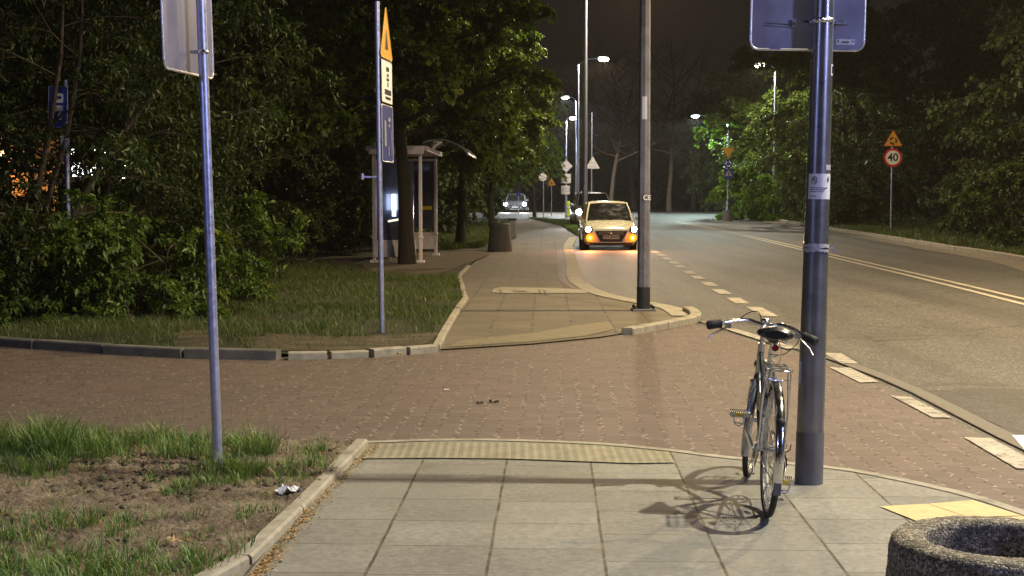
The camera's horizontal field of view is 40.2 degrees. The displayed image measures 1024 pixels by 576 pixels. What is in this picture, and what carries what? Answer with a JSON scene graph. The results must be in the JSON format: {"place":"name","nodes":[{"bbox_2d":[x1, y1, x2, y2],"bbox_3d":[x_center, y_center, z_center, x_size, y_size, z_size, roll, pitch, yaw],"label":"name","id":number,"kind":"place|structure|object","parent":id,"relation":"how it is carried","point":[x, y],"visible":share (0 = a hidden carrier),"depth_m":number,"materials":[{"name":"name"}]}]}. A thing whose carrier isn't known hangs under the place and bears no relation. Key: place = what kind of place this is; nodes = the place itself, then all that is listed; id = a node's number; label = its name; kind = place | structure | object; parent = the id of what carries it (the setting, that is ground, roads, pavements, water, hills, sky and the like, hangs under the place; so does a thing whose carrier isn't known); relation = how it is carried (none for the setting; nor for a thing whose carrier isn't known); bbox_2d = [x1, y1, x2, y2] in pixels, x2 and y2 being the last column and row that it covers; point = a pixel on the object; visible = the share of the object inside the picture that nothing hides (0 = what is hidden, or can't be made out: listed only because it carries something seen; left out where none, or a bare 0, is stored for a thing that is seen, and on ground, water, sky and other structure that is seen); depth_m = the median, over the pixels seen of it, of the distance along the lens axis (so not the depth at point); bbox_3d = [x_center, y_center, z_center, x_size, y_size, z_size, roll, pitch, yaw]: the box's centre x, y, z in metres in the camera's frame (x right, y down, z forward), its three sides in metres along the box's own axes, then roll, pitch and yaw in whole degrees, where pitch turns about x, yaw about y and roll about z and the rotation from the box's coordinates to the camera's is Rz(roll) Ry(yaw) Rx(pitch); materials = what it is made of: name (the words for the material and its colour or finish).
{"place":"outdoors","nodes":[
{"label":"outdoors","id":0,"kind":"place"},
{"bbox_2d":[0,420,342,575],"bbox_3d":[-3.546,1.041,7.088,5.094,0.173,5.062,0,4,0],"label":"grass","id":1,"kind":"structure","parent":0,"point":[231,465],"depth_m":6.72,"materials":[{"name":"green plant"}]},
{"bbox_2d":[0,436,354,575],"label":"lawn soil","id":2,"kind":"structure","parent":0,"point":[221,508],"depth_m":7.23,"materials":[{"name":"brown soil"}]},
{"bbox_2d":[0,408,293,460],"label":"grass","id":3,"kind":"structure","parent":2,"relation":"on","point":[43,437],"depth_m":8.60,"materials":[{"name":"green plant"}]},
{"bbox_2d":[3,438,351,575],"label":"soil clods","id":4,"kind":"object","parent":2,"relation":"on","point":[166,475],"visible":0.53,"depth_m":7.65,"materials":[{"name":"brown soil"}]},
{"bbox_2d":[85,381,286,452],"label":"weed stalks","id":5,"kind":"object","parent":2,"relation":"on","point":[137,427],"visible":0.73,"depth_m":8.84,"materials":[{"name":"green plant"}]},
{"bbox_2d":[160,0,222,465],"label":"sign post","id":6,"kind":"object","parent":2,"relation":"on","point":[187,35],"visible":0.93,"depth_m":8.18,"materials":[{"name":"metal"}]},
{"bbox_2d":[0,219,512,353],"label":"verge","id":7,"kind":"structure","parent":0,"point":[360,257],"depth_m":18.72,"materials":[{"name":"green plant"}]},
{"bbox_2d":[48,80,70,220],"bbox_3d":[-6.246,-1.243,19.377,0.292,3.250,0.086,0,4,0],"label":"bus sign","id":8,"kind":"object","parent":7,"relation":"on","point":[61,102],"visible":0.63,"depth_m":19.27,"materials":[{"name":"metal"}]},
{"bbox_2d":[0,215,150,326],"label":"bush","id":9,"kind":"object","parent":7,"relation":"on","point":[119,271],"visible":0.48,"depth_m":18.01,"materials":[{"name":"green plant"}]},
{"bbox_2d":[0,0,174,126],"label":"woodland tree","id":10,"kind":"object","parent":7,"relation":"on","point":[7,87],"visible":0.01,"depth_m":45.43,"materials":[{"name":"green plant"}]},
{"bbox_2d":[0,127,202,254],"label":"building","id":11,"kind":"structure","parent":7,"relation":"on","point":[84,205],"depth_m":39.89,"materials":[{"name":"stone"}]},
{"bbox_2d":[0,0,216,291],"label":"tall shrub","id":12,"kind":"object","parent":7,"relation":"on","point":[60,207],"visible":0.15,"depth_m":21.64,"materials":[{"name":"green plant"}]},
{"bbox_2d":[19,188,243,321],"bbox_3d":[-5.169,-0.184,18.793,2.996,2.313,3.020,-2,4,-32],"label":"bush","id":13,"kind":"object","parent":7,"relation":"on","point":[183,294],"visible":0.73,"depth_m":18.07,"materials":[{"name":"green plant"}]},
{"bbox_2d":[0,0,265,293],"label":"tall shrub","id":14,"kind":"object","parent":7,"relation":"on","point":[163,105],"visible":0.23,"depth_m":21.52,"materials":[{"name":"green plant"}]},
{"bbox_2d":[0,0,342,225],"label":"woodland tree","id":15,"kind":"object","parent":7,"relation":"on","point":[326,184],"visible":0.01,"depth_m":48.76,"materials":[{"name":"green plant"}]},
{"bbox_2d":[0,0,350,319],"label":"tall shrub","id":16,"kind":"object","parent":7,"relation":"on","point":[30,226],"visible":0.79,"depth_m":19.16,"materials":[{"name":"green plant"}]},
{"bbox_2d":[35,46,346,279],"bbox_3d":[-6.080,-1.989,26.496,5.076,5.268,6.684,1,4,18],"label":"tall shrub","id":17,"kind":"object","parent":7,"relation":"on","point":[221,96],"visible":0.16,"depth_m":26.63,"materials":[{"name":"green plant"}]},
{"bbox_2d":[173,328,219,346],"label":"worn earth","id":18,"kind":"structure","parent":7,"relation":"on","point":[202,339],"depth_m":15.53,"materials":[{"name":"brown soil"}]},
{"bbox_2d":[122,190,317,302],"bbox_3d":[-4.843,-0.343,21.324,2.996,2.313,3.020,3,5,39],"label":"bush","id":19,"kind":"object","parent":7,"relation":"on","point":[260,229],"visible":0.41,"depth_m":21.24,"materials":[{"name":"green plant"}]},
{"bbox_2d":[81,0,472,250],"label":"woodland tree","id":20,"kind":"object","parent":7,"relation":"on","point":[360,159],"visible":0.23,"depth_m":41.38,"materials":[{"name":"green plant"}]},
{"bbox_2d":[237,194,340,265],"bbox_3d":[-5.388,-1.227,34.035,2.542,2.152,2.431,1,4,20],"label":"dark bush","id":21,"kind":"object","parent":7,"relation":"on","point":[281,210],"visible":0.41,"depth_m":33.45,"materials":[{"name":"green plant"}]},
{"bbox_2d":[286,182,372,255],"bbox_3d":[-5.005,-1.735,39.914,2.918,2.582,3.050,-1,4,-13],"label":"dark bush","id":22,"kind":"object","parent":7,"relation":"on","point":[351,224],"visible":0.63,"depth_m":39.49,"materials":[{"name":"green plant"}]},
{"bbox_2d":[240,332,436,350],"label":"worn earth","id":23,"kind":"structure","parent":7,"relation":"on","point":[284,345],"depth_m":15.32,"materials":[{"name":"brown soil"}]},
{"bbox_2d":[235,0,453,235],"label":"maple tree","id":24,"kind":"object","parent":7,"relation":"on","point":[416,141],"visible":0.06,"depth_m":44.87,"materials":[{"name":"green plant"}]},
{"bbox_2d":[361,1,393,332],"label":"bus stop sign","id":25,"kind":"object","parent":7,"relation":"on","point":[384,112],"visible":0.99,"depth_m":16.32,"materials":[{"name":"metal"}]},
{"bbox_2d":[257,0,532,232],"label":"woodland tree","id":26,"kind":"object","parent":7,"relation":"on","point":[443,175],"visible":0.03,"depth_m":56.84,"materials":[{"name":"green plant"}]},
{"bbox_2d":[256,0,562,263],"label":"maple tree","id":27,"kind":"object","parent":7,"relation":"on","point":[449,59],"visible":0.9,"depth_m":32.61,"materials":[{"name":"green plant"}]},
{"bbox_2d":[363,249,488,274],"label":"worn earth","id":28,"kind":"structure","parent":7,"relation":"on","point":[445,260],"depth_m":34.68,"materials":[{"name":"brown soil"}]},
{"bbox_2d":[366,139,475,262],"bbox_3d":[-2.279,-2.304,36.776,2.483,3.085,4.740,0,4,2],"label":"bus shelter","id":29,"kind":"object","parent":28,"relation":"on","point":[423,176],"visible":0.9,"depth_m":34.63,"materials":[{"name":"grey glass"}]},
{"bbox_2d":[415,175,487,233],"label":"dark bush","id":30,"kind":"object","parent":7,"relation":"on","point":[450,219],"visible":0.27,"depth_m":55.82,"materials":[{"name":"green plant"}]},
{"bbox_2d":[437,220,517,249],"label":"grass","id":31,"kind":"structure","parent":7,"relation":"on","point":[477,235],"depth_m":50.23,"materials":[{"name":"green plant"}]},
{"bbox_2d":[394,4,565,245],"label":"maple tree","id":32,"kind":"object","parent":7,"relation":"on","point":[463,162],"visible":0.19,"depth_m":46.03,"materials":[{"name":"green plant"}]},
{"bbox_2d":[444,83,550,226],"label":"maple tree","id":33,"kind":"object","parent":7,"relation":"on","point":[497,173],"visible":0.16,"depth_m":62.32,"materials":[{"name":"green plant"}]},
{"bbox_2d":[0,0,1011,201],"label":"sky","id":34,"kind":"structure","parent":0,"point":[616,23],"materials":[{"name":"black"}]},
{"bbox_2d":[0,323,1023,509],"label":"driveway","id":35,"kind":"structure","parent":0,"point":[685,387],"depth_m":11.21,"materials":[{"name":"brown brick"}]},
{"bbox_2d":[893,396,949,416],"bbox_3d":[3.146,0.910,10.802,0.142,0.001,1.143,0,4,0],"label":"edge line","id":36,"kind":"object","parent":35,"relation":"on","point":[922,407],"visible":1,"depth_m":10.77,"materials":[{"name":"paint"}]},
{"bbox_2d":[965,437,1023,467],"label":"edge line","id":37,"kind":"object","parent":35,"relation":"on","point":[1012,457],"visible":1,"depth_m":8.88,"materials":[{"name":"paint"}]},
{"bbox_2d":[441,219,683,348],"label":"pavement","id":38,"kind":"structure","parent":0,"point":[529,260],"depth_m":21.60,"materials":[{"name":"concrete"}]},
{"bbox_2d":[488,216,511,251],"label":"litter bin","id":39,"kind":"object","parent":38,"relation":"on","point":[499,237],"visible":1,"depth_m":42.86,"materials":[{"name":"grey concrete"}]},
{"bbox_2d":[448,321,613,346],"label":"tactile paving","id":40,"kind":"structure","parent":38,"relation":"on","point":[580,330],"depth_m":16.27,"materials":[{"name":"concrete"}]},
{"bbox_2d":[492,287,587,292],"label":"inspection slab","id":41,"kind":"structure","parent":38,"relation":"on","point":[530,290],"depth_m":24.32,"materials":[{"name":"concrete"}]},
{"bbox_2d":[631,0,655,310],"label":"street lamp","id":42,"kind":"object","parent":38,"relation":"on","point":[643,269],"visible":0.98,"depth_m":19.85,"materials":[{"name":"metal"}]},
{"bbox_2d":[281,202,941,353],"bbox_3d":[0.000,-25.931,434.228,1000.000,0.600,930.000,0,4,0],"label":"ground","id":43,"kind":"structure","parent":0,"point":[657,209],"depth_m":141.62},
{"bbox_2d":[0,336,280,359],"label":"kerb","id":44,"kind":"structure","parent":43,"relation":"on","point":[159,351],"depth_m":14.35,"materials":[{"name":"concrete"}]},
{"bbox_2d":[194,439,367,575],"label":"kerb","id":45,"kind":"structure","parent":43,"relation":"on","point":[276,529],"depth_m":6.81,"materials":[{"name":"concrete"}]},
{"bbox_2d":[288,344,437,359],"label":"kerb","id":46,"kind":"structure","parent":43,"relation":"on","point":[368,352],"depth_m":14.18,"materials":[{"name":"concrete"}]},
{"bbox_2d":[301,0,569,222],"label":"woodland tree","id":47,"kind":"object","parent":43,"relation":"on","point":[499,198],"visible":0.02,"depth_m":68.94,"materials":[{"name":"green plant"}]},
{"bbox_2d":[433,297,467,350],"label":"kerb","id":48,"kind":"structure","parent":43,"relation":"on","point":[443,332],"depth_m":17.39,"materials":[{"name":"concrete"}]},
{"bbox_2d":[510,97,567,216],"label":"maple tree","id":49,"kind":"object","parent":43,"relation":"on","point":[551,139],"visible":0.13,"depth_m":85.43,"materials":[{"name":"green plant"}]},
{"bbox_2d":[513,117,581,207],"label":"woodland tree","id":50,"kind":"object","parent":43,"relation":"on","point":[538,200],"visible":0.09,"depth_m":198.20,"materials":[{"name":"green plant"}]},
{"bbox_2d":[535,122,610,207],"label":"woodland tree","id":51,"kind":"object","parent":43,"relation":"on","point":[560,199],"visible":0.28,"depth_m":188.39,"materials":[{"name":"green plant"}]},
{"bbox_2d":[549,73,614,208],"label":"bare tree","id":52,"kind":"object","parent":43,"relation":"on","point":[572,159],"visible":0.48,"depth_m":159.61,"materials":[{"name":"brown plant"}]},
{"bbox_2d":[582,0,587,211],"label":"street lamp","id":53,"kind":"object","parent":43,"relation":"on","point":[585,167],"visible":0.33,"depth_m":48.66,"materials":[{"name":"metal"}]},
{"bbox_2d":[553,70,635,191],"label":"bare tree","id":54,"kind":"object","parent":43,"relation":"on","point":[581,118],"visible":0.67,"depth_m":149.80,"materials":[{"name":"brown plant"}]},
{"bbox_2d":[573,134,629,201],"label":"woodland tree","id":55,"kind":"object","parent":43,"relation":"on","point":[597,154],"visible":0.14,"depth_m":197.81,"materials":[{"name":"green plant"}]},
{"bbox_2d":[559,42,675,200],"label":"bare tree","id":56,"kind":"object","parent":43,"relation":"on","point":[612,186],"visible":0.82,"depth_m":125.45,"materials":[{"name":"brown plant"}]},
{"bbox_2d":[572,38,679,209],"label":"bare tree","id":57,"kind":"object","parent":43,"relation":"on","point":[632,199],"visible":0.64,"depth_m":153.95,"materials":[{"name":"brown plant"}]},
{"bbox_2d":[595,120,676,207],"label":"woodland tree","id":58,"kind":"object","parent":43,"relation":"on","point":[622,194],"visible":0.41,"depth_m":183.11,"materials":[{"name":"green plant"}]},
{"bbox_2d":[604,58,702,208],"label":"bare tree","id":59,"kind":"object","parent":43,"relation":"on","point":[654,197],"visible":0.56,"depth_m":173.38,"materials":[{"name":"brown plant"}]},
{"bbox_2d":[627,128,690,207],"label":"woodland tree","id":60,"kind":"object","parent":43,"relation":"on","point":[678,187],"visible":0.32,"depth_m":193.34,"materials":[{"name":"green plant"}]},
{"bbox_2d":[621,306,700,334],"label":"kerb","id":61,"kind":"structure","parent":43,"relation":"on","point":[693,316],"depth_m":17.39,"materials":[{"name":"concrete"}]},
{"bbox_2d":[604,34,725,210],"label":"bare tree","id":62,"kind":"object","parent":43,"relation":"on","point":[669,191],"visible":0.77,"depth_m":130.04,"materials":[{"name":"brown plant"}]},
{"bbox_2d":[650,42,726,209],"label":"bare tree","id":63,"kind":"object","parent":43,"relation":"on","point":[693,204],"visible":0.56,"depth_m":147.85,"materials":[{"name":"brown plant"}]},
{"bbox_2d":[673,121,723,207],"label":"woodland tree","id":64,"kind":"object","parent":43,"relation":"on","point":[687,179],"visible":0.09,"depth_m":189.29,"materials":[{"name":"green plant"}]},
{"bbox_2d":[669,86,783,211],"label":"woodland tree","id":65,"kind":"object","parent":43,"relation":"on","point":[705,101],"visible":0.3,"depth_m":126.28,"materials":[{"name":"green plant"}]},
{"bbox_2d":[705,163,783,219],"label":"roadside bush","id":66,"kind":"object","parent":43,"relation":"on","point":[719,193],"visible":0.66,"depth_m":81.39,"materials":[{"name":"green plant"}]},
{"bbox_2d":[774,219,1023,261],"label":"kerb","id":67,"kind":"structure","parent":43,"relation":"on","point":[1016,257],"depth_m":47.08,"materials":[{"name":"concrete"}]},
{"bbox_2d":[830,0,1018,218],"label":"woodland tree","id":68,"kind":"object","parent":43,"relation":"on","point":[921,14],"visible":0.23,"depth_m":80.72,"materials":[{"name":"green plant"}]},
{"bbox_2d":[881,0,1020,218],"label":"woodland tree","id":69,"kind":"object","parent":43,"relation":"on","point":[950,8],"visible":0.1,"depth_m":81.78,"materials":[{"name":"green plant"}]},
{"bbox_2d":[906,4,1023,190],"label":"woodland tree","id":70,"kind":"object","parent":43,"relation":"on","point":[949,79],"visible":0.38,"depth_m":72.42,"materials":[{"name":"green plant"}]},
{"bbox_2d":[940,0,1023,167],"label":"woodland tree","id":71,"kind":"object","parent":43,"relation":"on","point":[995,73],"visible":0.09,"depth_m":66.16,"materials":[{"name":"green plant"}]},
{"bbox_2d":[232,440,1023,575],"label":"pavement","id":72,"kind":"structure","parent":0,"point":[685,514],"depth_m":6.94,"materials":[{"name":"concrete"}]},
{"bbox_2d":[247,444,384,575],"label":"leaf litter","id":73,"kind":"object","parent":72,"relation":"on","point":[264,561],"visible":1,"depth_m":6.69,"materials":[{"name":"brown plant"}]},
{"bbox_2d":[355,442,673,462],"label":"tactile paving","id":74,"kind":"structure","parent":72,"relation":"on","point":[550,451],"depth_m":8.79,"materials":[{"name":"yellow concrete"}]},
{"bbox_2d":[368,438,1023,514],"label":"pavement edging","id":75,"kind":"object","parent":72,"relation":"on","point":[1001,504],"visible":0.81,"depth_m":8.57,"materials":[{"name":"concrete"}]},
{"bbox_2d":[706,311,818,517],"bbox_3d":[1.397,0.635,7.495,0.552,0.968,1.618,-1,4,-9],"label":"bicycle","id":76,"kind":"object","parent":72,"relation":"on","point":[764,390],"visible":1,"depth_m":7.17,"materials":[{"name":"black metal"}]},
{"bbox_2d":[749,0,866,485],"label":"sign post","id":77,"kind":"object","parent":72,"relation":"on","point":[821,30],"visible":0.98,"depth_m":7.78,"materials":[{"name":"metal"}]},
{"bbox_2d":[881,504,962,520],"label":"guide slab","id":78,"kind":"structure","parent":72,"relation":"on","point":[916,512],"depth_m":7.13,"materials":[{"name":"yellow concrete"}]},
{"bbox_2d":[885,515,1023,575],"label":"planter","id":79,"kind":"object","parent":72,"relation":"on","point":[954,545],"visible":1,"depth_m":4.79,"materials":[{"name":"concrete"}]},
{"bbox_2d":[930,500,1022,515],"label":"guide slab","id":80,"kind":"structure","parent":72,"relation":"on","point":[970,508],"depth_m":7.18,"materials":[{"name":"yellow concrete"}]},
{"bbox_2d":[469,212,1023,454],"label":"road","id":81,"kind":"structure","parent":0,"point":[976,340],"depth_m":24.53,"materials":[{"name":"grey asphalt"}]},
{"bbox_2d":[570,192,608,227],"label":"car","id":82,"kind":"object","parent":81,"relation":"on","point":[576,209],"visible":0.42,"depth_m":68.16,"materials":[{"name":"black metal"}]},
{"bbox_2d":[577,201,637,248],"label":"car","id":83,"kind":"object","parent":81,"relation":"on","point":[607,223],"visible":1,"depth_m":45.09,"materials":[{"name":"beige paint"}]},
{"bbox_2d":[564,237,688,315],"bbox_3d":[1.840,-0.820,37.057,1.460,0.121,36.156,0,4,0],"label":"kerb band","id":84,"kind":"object","parent":81,"relation":"on","point":[574,277],"visible":0.9,"depth_m":26.01,"materials":[{"name":"concrete"}]},
{"bbox_2d":[722,130,733,220],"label":"road sign","id":85,"kind":"object","parent":81,"relation":"on","point":[728,173],"visible":0.96,"depth_m":78.67,"materials":[{"name":"metal"}]},
{"bbox_2d":[676,221,1023,299],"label":"line","id":86,"kind":"object","parent":81,"relation":"on","point":[892,268],"visible":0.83,"depth_m":30.80,"materials":[{"name":"paint"}]},
{"bbox_2d":[677,222,1023,304],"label":"line","id":87,"kind":"object","parent":81,"relation":"on","point":[1021,303],"visible":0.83,"depth_m":29.19,"materials":[{"name":"paint"}]},
{"bbox_2d":[700,321,1022,449],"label":"flush kerb","id":88,"kind":"structure","parent":81,"relation":"on","point":[978,421],"depth_m":11.03,"materials":[{"name":"concrete"}]},
{"bbox_2d":[759,220,1023,270],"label":"gutter","id":89,"kind":"object","parent":81,"relation":"on","point":[1018,265],"visible":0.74,"depth_m":45.15,"materials":[{"name":"concrete"}]},
{"bbox_2d":[861,331,930,340],"bbox_3d":[4.515,0.564,16.485,0.802,0.001,1.212,0,4,0],"label":"road patch","id":90,"kind":"object","parent":81,"relation":"on","point":[886,336],"visible":1,"depth_m":16.53,"materials":[{"name":"grey asphalt"}]},
{"bbox_2d":[927,388,1023,434],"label":"road patch","id":91,"kind":"object","parent":81,"relation":"on","point":[1003,408],"visible":1,"depth_m":11.00,"materials":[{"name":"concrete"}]},
{"bbox_2d":[745,211,1023,255],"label":"verge","id":92,"kind":"structure","parent":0,"point":[931,235],"depth_m":53.70,"materials":[{"name":"green plant"}]},
{"bbox_2d":[692,45,834,182],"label":"maple tree","id":93,"kind":"object","parent":92,"relation":"on","point":[737,80],"visible":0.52,"depth_m":89.92,"materials":[{"name":"green plant"}]},
{"bbox_2d":[742,178,804,221],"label":"roadside bush","id":94,"kind":"object","parent":92,"relation":"on","point":[771,199],"visible":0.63,"depth_m":79.30,"materials":[{"name":"green plant"}]},
{"bbox_2d":[735,86,833,178],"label":"maple tree","id":95,"kind":"object","parent":92,"relation":"on","point":[750,153],"visible":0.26,"depth_m":83.15,"materials":[{"name":"green plant"}]},
{"bbox_2d":[732,12,917,209],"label":"woodland tree","id":96,"kind":"object","parent":92,"relation":"on","point":[906,53],"visible":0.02,"depth_m":94.00,"materials":[{"name":"green plant"}]},
{"bbox_2d":[742,12,940,220],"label":"woodland tree","id":97,"kind":"object","parent":92,"relation":"on","point":[878,95],"visible":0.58,"depth_m":72.39,"materials":[{"name":"green plant"}]},
{"bbox_2d":[788,156,896,226],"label":"dark bush","id":98,"kind":"object","parent":92,"relation":"on","point":[849,194],"visible":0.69,"depth_m":67.47,"materials":[{"name":"green plant"}]},
{"bbox_2d":[829,167,916,223],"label":"dark bush","id":99,"kind":"object","parent":92,"relation":"on","point":[903,194],"visible":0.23,"depth_m":70.67,"materials":[{"name":"green plant"}]},
{"bbox_2d":[884,130,901,228],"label":"speed limit sign","id":100,"kind":"object","parent":92,"relation":"on","point":[892,157],"visible":0.99,"depth_m":60.31,"materials":[{"name":"metal"}]},
{"bbox_2d":[924,173,1008,234],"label":"dark bush","id":101,"kind":"object","parent":92,"relation":"on","point":[952,183],"visible":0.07,"depth_m":56.15,"materials":[{"name":"green plant"}]},
{"bbox_2d":[924,0,1023,236],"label":"woodland tree","id":102,"kind":"object","parent":92,"relation":"on","point":[990,117],"visible":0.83,"depth_m":51.67,"materials":[{"name":"green plant"}]},
{"bbox_2d":[932,158,1023,241],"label":"dark bush","id":103,"kind":"object","parent":92,"relation":"on","point":[973,219],"visible":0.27,"depth_m":49.46,"materials":[{"name":"green plant"}]},
{"bbox_2d":[953,152,1023,248],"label":"dark bush","id":104,"kind":"object","parent":92,"relation":"on","point":[1007,177],"visible":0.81,"depth_m":44.12,"materials":[{"name":"green plant"}]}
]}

